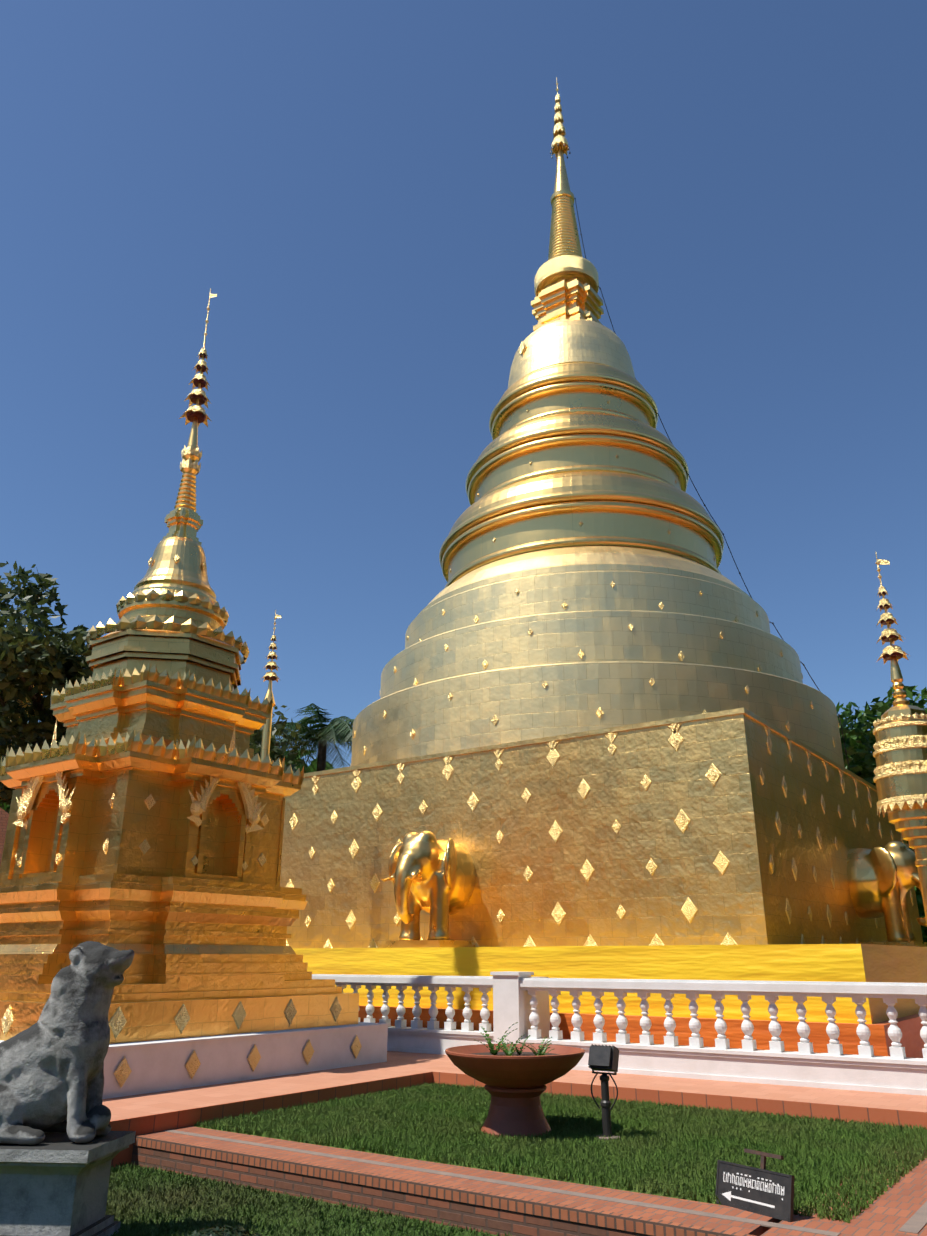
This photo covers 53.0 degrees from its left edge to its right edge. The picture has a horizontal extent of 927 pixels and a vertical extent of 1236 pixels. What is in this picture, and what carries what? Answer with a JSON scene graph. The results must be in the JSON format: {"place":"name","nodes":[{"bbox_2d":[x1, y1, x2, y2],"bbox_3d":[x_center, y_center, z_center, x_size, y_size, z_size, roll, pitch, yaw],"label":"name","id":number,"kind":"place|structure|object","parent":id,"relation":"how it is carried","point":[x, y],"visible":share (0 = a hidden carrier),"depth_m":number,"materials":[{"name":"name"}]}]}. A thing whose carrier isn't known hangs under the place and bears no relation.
{"place":"outdoors","nodes":[
{"label":"outdoors","id":0,"kind":"place"},
{"bbox_2d":[105,1161,515,1235],"bbox_3d":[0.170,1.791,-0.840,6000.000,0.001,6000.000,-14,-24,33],"label":"ground","id":1,"kind":"structure","parent":0,"point":[243,1222],"depth_m":7.59,"materials":[{"name":"green plant"}]},
{"bbox_2d":[0,741,58,811],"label":"tree","id":2,"kind":"object","parent":1,"relation":"on","point":[6,807],"depth_m":33.66,"materials":[{"name":"green plant"}]},
{"bbox_2d":[0,1131,135,1235],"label":"lion pedestal","id":3,"kind":"object","parent":1,"relation":"on","point":[54,1184],"visible":0.9,"depth_m":6.69,"materials":[{"name":"stone"}]},
{"bbox_2d":[0,941,134,1144],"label":"lion statue","id":4,"kind":"object","parent":3,"relation":"on","point":[52,1058],"visible":1,"depth_m":7.07,"materials":[{"name":"stone"}]},
{"bbox_2d":[0,561,309,812],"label":"tree","id":5,"kind":"object","parent":1,"relation":"on","point":[52,661],"depth_m":25.95,"materials":[{"name":"green plant"}]},
{"bbox_2d":[0,627,42,799],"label":"leaves","id":6,"kind":"object","parent":5,"relation":"attached to","point":[19,701],"visible":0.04,"depth_m":28.20,"materials":[{"name":"green plant"}]},
{"bbox_2d":[188,1223,262,1235],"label":"topiary ball","id":7,"kind":"object","parent":1,"relation":"on","point":[229,1230],"visible":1,"depth_m":4.67,"materials":[{"name":"green plant"}]},
{"bbox_2d":[253,703,353,772],"bbox_3d":[-4.907,8.051,31.560,6.782,10.070,6.582,-14,-24,33],"label":"palm","id":8,"kind":"object","parent":1,"relation":"on","point":[338,730],"depth_m":32.67,"materials":[{"name":"green plant"}]},
{"bbox_2d":[102,1051,926,1120],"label":"terrace tiles","id":9,"kind":"object","parent":1,"relation":"on","point":[397,1064],"visible":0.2,"depth_m":11.79,"materials":[{"name":"tile"}]},
{"bbox_2d":[1,554,361,1086],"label":"diamond ornaments","id":10,"kind":"object","parent":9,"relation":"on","point":[117,1022],"visible":0.42,"depth_m":13.09},
{"bbox_2d":[0,1022,389,1098],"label":"plinth wall","id":11,"kind":"structure","parent":9,"relation":"on","point":[157,1066],"depth_m":12.54,"materials":[{"name":"white paint"}]},
{"bbox_2d":[0,589,358,1043],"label":"small chedi","id":12,"kind":"structure","parent":11,"relation":"on","point":[205,937],"depth_m":13.93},
{"bbox_2d":[12,720,266,831],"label":"carved bracket ornaments","id":13,"kind":"object","parent":12,"relation":"attached to","point":[253,811],"visible":0.58,"depth_m":14.30},
{"bbox_2d":[0,589,303,784],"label":"chedi lotus petals","id":14,"kind":"object","parent":12,"relation":"attached to","point":[99,748],"visible":0.54,"depth_m":14.96,"materials":[{"name":"gold metal"}]},
{"bbox_2d":[131,536,216,601],"bbox_3d":[-5.242,-0.768,17.032,1.560,1.328,1.560,-14,-24,33],"label":"stupa bell","id":15,"kind":"object","parent":12,"relation":"on","point":[184,572],"visible":0.69,"depth_m":16.60,"materials":[{"name":"gold metal"}]},
{"bbox_2d":[161,508,202,544],"bbox_3d":[-5.242,-1.645,17.354,0.630,0.623,0.630,-14,-24,33],"label":"spire collar","id":16,"kind":"object","parent":15,"relation":"on","point":[183,522],"visible":0.73,"depth_m":17.17,"materials":[{"name":"gold metal"}]},
{"bbox_2d":[174,417,199,511],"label":"spire","id":17,"kind":"structure","parent":16,"relation":"on","point":[186,498],"depth_m":17.59,"materials":[{"name":"gold metal"}]},
{"bbox_2d":[160,444,201,544],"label":"chedi spire petals","id":18,"kind":"object","parent":17,"relation":"attached to","point":[189,451],"visible":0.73,"depth_m":17.74,"materials":[{"name":"gold metal"}]},
{"bbox_2d":[179,289,216,426],"bbox_3d":[-5.242,-5.340,18.709,0.638,3.150,0.638,-14,-24,33],"label":"spire finial","id":19,"kind":"object","parent":17,"relation":"on","point":[199,391],"visible":0.67,"depth_m":18.41,"materials":[{"name":"gold metal"}]},
{"bbox_2d":[186,353,206,422],"bbox_3d":[-5.242,-4.596,18.436,0.378,1.491,0.378,-14,-24,33],"label":"chedi chatra lining","id":20,"kind":"object","parent":19,"relation":"attached to","point":[200,416],"visible":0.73,"depth_m":18.29,"materials":[{"name":"red metal"}]},
{"bbox_2d":[260,678,275,760],"bbox_3d":[-4.516,5.025,20.426,0.320,7.730,0.320,-14,-24,33],"label":"spire shaft","id":21,"kind":"object","parent":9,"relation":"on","point":[266,739],"visible":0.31,"depth_m":21.25,"materials":[{"name":"gold metal"}]},
{"bbox_2d":[261,610,280,681],"bbox_3d":[-4.516,0.646,22.033,0.456,1.800,0.456,-4,-21,12],"label":"spire finial","id":22,"kind":"object","parent":21,"relation":"attached to","point":[271,663],"visible":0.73,"depth_m":21.89,"materials":[{"name":"gold metal"}]},
{"bbox_2d":[265,639,276,680],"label":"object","id":23,"kind":"object","parent":21,"relation":"attached to","point":[273,668],"visible":0.79,"depth_m":21.84,"materials":[{"name":"red paint"}]},
{"bbox_2d":[312,971,926,1095],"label":"balustrade","id":24,"kind":"object","parent":9,"relation":"on","point":[512,997],"visible":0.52,"depth_m":13.00,"materials":[{"name":"white stone"}]},
{"bbox_2d":[336,985,926,1059],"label":"balustrade balusters","id":25,"kind":"object","parent":24,"relation":"on","point":[835,1047],"visible":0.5,"depth_m":13.36,"materials":[{"name":"white stone"}]},
{"bbox_2d":[875,656,926,923],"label":"umbrella","id":26,"kind":"object","parent":9,"relation":"on","point":[910,824],"visible":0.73,"depth_m":12.88,"materials":[{"name":"gold metal"}]},
{"bbox_2d":[879,592,902,660],"bbox_3d":[6.378,0.105,13.956,0.292,1.038,0.292,-14,-24,33],"label":"tiered umbrella finial","id":27,"kind":"object","parent":26,"relation":"attached to","point":[898,655],"visible":0.88,"depth_m":13.87,"materials":[{"name":"red paint"}]},
{"bbox_2d":[875,552,909,663],"bbox_3d":[6.378,-0.191,14.064,0.493,1.780,0.493,-14,-24,33],"label":"spire finial","id":28,"kind":"object","parent":26,"relation":"on","point":[887,633],"visible":0.85,"depth_m":13.93,"materials":[{"name":"gold metal"}]},
{"bbox_2d":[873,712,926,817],"bbox_3d":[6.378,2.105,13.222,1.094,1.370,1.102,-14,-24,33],"label":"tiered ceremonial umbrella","id":29,"kind":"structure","parent":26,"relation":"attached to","point":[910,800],"depth_m":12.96,"materials":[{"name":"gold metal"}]},
{"bbox_2d":[109,1071,926,1167],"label":"terrace kerb","id":30,"kind":"structure","parent":1,"relation":"on","point":[147,1124],"depth_m":10.94,"materials":[{"name":"tile"}]},
{"bbox_2d":[282,748,926,941],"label":"tree belt","id":31,"kind":"object","parent":1,"relation":"on","point":[920,908],"depth_m":60.67,"materials":[{"name":"green plant"}]},
{"bbox_2d":[131,1145,652,1235],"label":"brick curb","id":32,"kind":"structure","parent":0,"point":[493,1221],"depth_m":7.74,"materials":[{"name":"red brick"}]},
{"bbox_2d":[133,1135,754,1235],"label":"path edge bricks","id":33,"kind":"object","parent":32,"relation":"on","point":[630,1223],"visible":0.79,"depth_m":7.37,"materials":[{"name":"red brick"}]},
{"bbox_2d":[0,0,926,768],"label":"sky","id":34,"kind":"structure","parent":0,"point":[362,190],"materials":[{"name":"blue"}]},
{"bbox_2d":[143,1126,926,1235],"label":"brick path","id":35,"kind":"structure","parent":0,"point":[895,1207],"depth_m":7.22,"materials":[{"name":"red brick"}]},
{"bbox_2d":[715,1160,793,1221],"bbox_3d":[2.111,4.162,6.760,0.664,0.284,0.323,-14,-24,33],"label":"sign board","id":36,"kind":"object","parent":35,"relation":"on","point":[783,1209],"visible":0.83,"depth_m":6.72,"materials":[{"name":"black metal"}]},
{"bbox_2d":[722,1172,783,1207],"bbox_3d":[2.102,4.168,6.756,0.535,0.186,0.207,-14,-24,33],"label":"sign lettering","id":37,"kind":"object","parent":36,"relation":"attached to","point":[728,1195],"visible":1,"depth_m":6.76},
{"bbox_2d":[744,1148,783,1169],"bbox_3d":[2.202,3.974,6.799,0.322,0.118,0.146,-14,-24,33],"label":"sign handle","id":38,"kind":"object","parent":36,"relation":"attached to","point":[764,1155],"visible":0.85,"depth_m":6.78,"materials":[{"name":"brown wood"}]},
{"bbox_2d":[193,1081,926,1222],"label":"lawn","id":39,"kind":"structure","parent":0,"point":[394,1114],"depth_m":9.14,"materials":[{"name":"green plant"}]},
{"bbox_2d":[445,1044,584,1137],"bbox_3d":[0.553,5.025,9.873,1.500,0.800,1.500,-14,-24,33],"label":"planter bowl","id":40,"kind":"object","parent":39,"relation":"on","point":[515,1087],"visible":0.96,"depth_m":9.55,"materials":[{"name":"ceramic"}]},
{"bbox_2d":[472,1052,559,1055],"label":"planter soil","id":41,"kind":"structure","parent":40,"relation":"in","point":[514,1053],"depth_m":10.28,"materials":[{"name":"brown soil"}]},
{"bbox_2d":[475,1022,553,1055],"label":"planter ferns","id":42,"kind":"object","parent":41,"relation":"on","point":[509,1052],"visible":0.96,"depth_m":10.04,"materials":[{"name":"green plant"}]},
{"bbox_2d":[588,1044,618,1136],"bbox_3d":[1.447,4.837,9.518,0.315,0.847,0.227,-14,-24,33],"label":"floodlight","id":43,"kind":"object","parent":39,"relation":"on","point":[604,1058],"visible":1,"depth_m":9.52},
{"bbox_2d":[594,1135,619,1139],"bbox_3d":[1.452,5.249,9.374,0.260,0.035,0.260,-14,-24,33],"label":"floodlight base","id":44,"kind":"object","parent":39,"relation":"on","point":[601,1136],"visible":0.38,"depth_m":9.35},
{"bbox_2d":[280,708,922,947],"bbox_3d":[3.603,6.959,25.668,13.780,4.210,13.780,-14,-24,33],"label":"stupa base","id":45,"kind":"object","parent":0,"point":[731,815],"visible":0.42,"depth_m":18.94,"materials":[{"name":"gold metal"}]},
{"bbox_2d":[351,546,844,767],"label":"round chedi tiers","id":46,"kind":"object","parent":45,"relation":"on","point":[616,668],"visible":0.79,"depth_m":22.12,"materials":[{"name":"gold metal"}]},
{"bbox_2d":[439,362,723,588],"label":"ringed stupa tiers","id":47,"kind":"object","parent":46,"relation":"on","point":[571,434],"visible":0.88,"depth_m":26.52,"materials":[{"name":"gold metal"}]},
{"bbox_2d":[508,318,634,387],"bbox_3d":[3.603,-8.298,31.266,4.340,2.454,4.340,-14,-24,33],"label":"stupa bell","id":48,"kind":"object","parent":47,"relation":"on","point":[570,340],"visible":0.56,"depth_m":29.48,"materials":[{"name":"gold metal"}]},
{"bbox_2d":[531,277,603,330],"bbox_3d":[3.603,-10.315,32.006,2.293,1.950,2.293,-14,-24,33],"label":"harmika","id":49,"kind":"object","parent":48,"relation":"on","point":[573,297],"visible":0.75,"depth_m":31.25,"materials":[{"name":"gold metal"}]},
{"bbox_2d":[534,255,598,296],"bbox_3d":[3.603,-11.670,32.503,2.240,1.262,2.240,-14,-24,33],"label":"bell-shaped collar","id":50,"kind":"object","parent":49,"relation":"on","point":[558,268],"visible":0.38,"depth_m":31.72,"materials":[{"name":"gold metal"}]},
{"bbox_2d":[548,131,582,259],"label":"spire","id":51,"kind":"structure","parent":50,"relation":"on","point":[564,238],"depth_m":33.06,"materials":[{"name":"gold metal"}]},
{"bbox_2d":[551,78,569,157],"bbox_3d":[3.603,-19.128,35.240,0.720,3.715,0.685,-14,-24,33],"label":"spire finial","id":52,"kind":"object","parent":51,"relation":"on","point":[559,125],"visible":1,"depth_m":34.90,"materials":[{"name":"gold metal"}]},
{"bbox_2d":[574,198,849,770],"bbox_3d":[7.169,-5.583,29.229,6.128,21.192,2.259,-14,-24,33],"label":"cable","id":53,"kind":"object","parent":51,"relation":"attached to","point":[716,523],"visible":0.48,"depth_m":27.82,"materials":[{"name":"black metal"}]},
{"bbox_2d":[286,341,912,947],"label":"diamond ornaments","id":54,"kind":"object","parent":45,"relation":"attached to","point":[680,821],"visible":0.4,"depth_m":19.46},
{"bbox_2d":[292,944,926,1023],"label":"yellow cloth band","id":55,"kind":"object","parent":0,"point":[840,962],"visible":0.52,"depth_m":15.09,"materials":[{"name":"yellow fabric"}]},
{"bbox_2d":[382,940,926,947],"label":"elephant pedestals","id":56,"kind":"object","parent":55,"relation":"on","point":[421,943],"visible":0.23,"depth_m":18.95,"materials":[{"name":"gold metal"}]},
{"bbox_2d":[381,831,475,939],"bbox_3d":[-0.664,5.691,19.709,1.621,2.186,2.649,-14,-24,33],"label":"elephant","id":57,"kind":"object","parent":56,"relation":"on","point":[431,875],"visible":0.9,"depth_m":19.23},
{"bbox_2d":[847,841,926,941],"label":"elephant","id":58,"kind":"object","parent":56,"relation":"on","point":[882,881],"visible":0.71,"depth_m":20.92},
{"bbox_2d":[358,1005,924,1057],"bbox_3d":[3.603,10.254,24.459,18.100,0.690,18.100,-14,-24,33],"label":"orange chedi cloth","id":59,"kind":"object","parent":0,"point":[912,1042],"visible":0.13,"depth_m":14.04,"materials":[{"name":"orange fabric"}]},
{"bbox_2d":[836,685,926,851],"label":"tree","id":60,"kind":"object","parent":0,"point":[862,760],"depth_m":32.02,"materials":[{"name":"green plant"}]},
{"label":"building walls","id":61,"kind":"object","parent":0,"visible":0},
{"bbox_2d":[0,807,8,865],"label":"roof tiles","id":62,"kind":"object","parent":61,"relation":"on","point":[4,815],"depth_m":20.94,"materials":[{"name":"red tile"}]}
]}

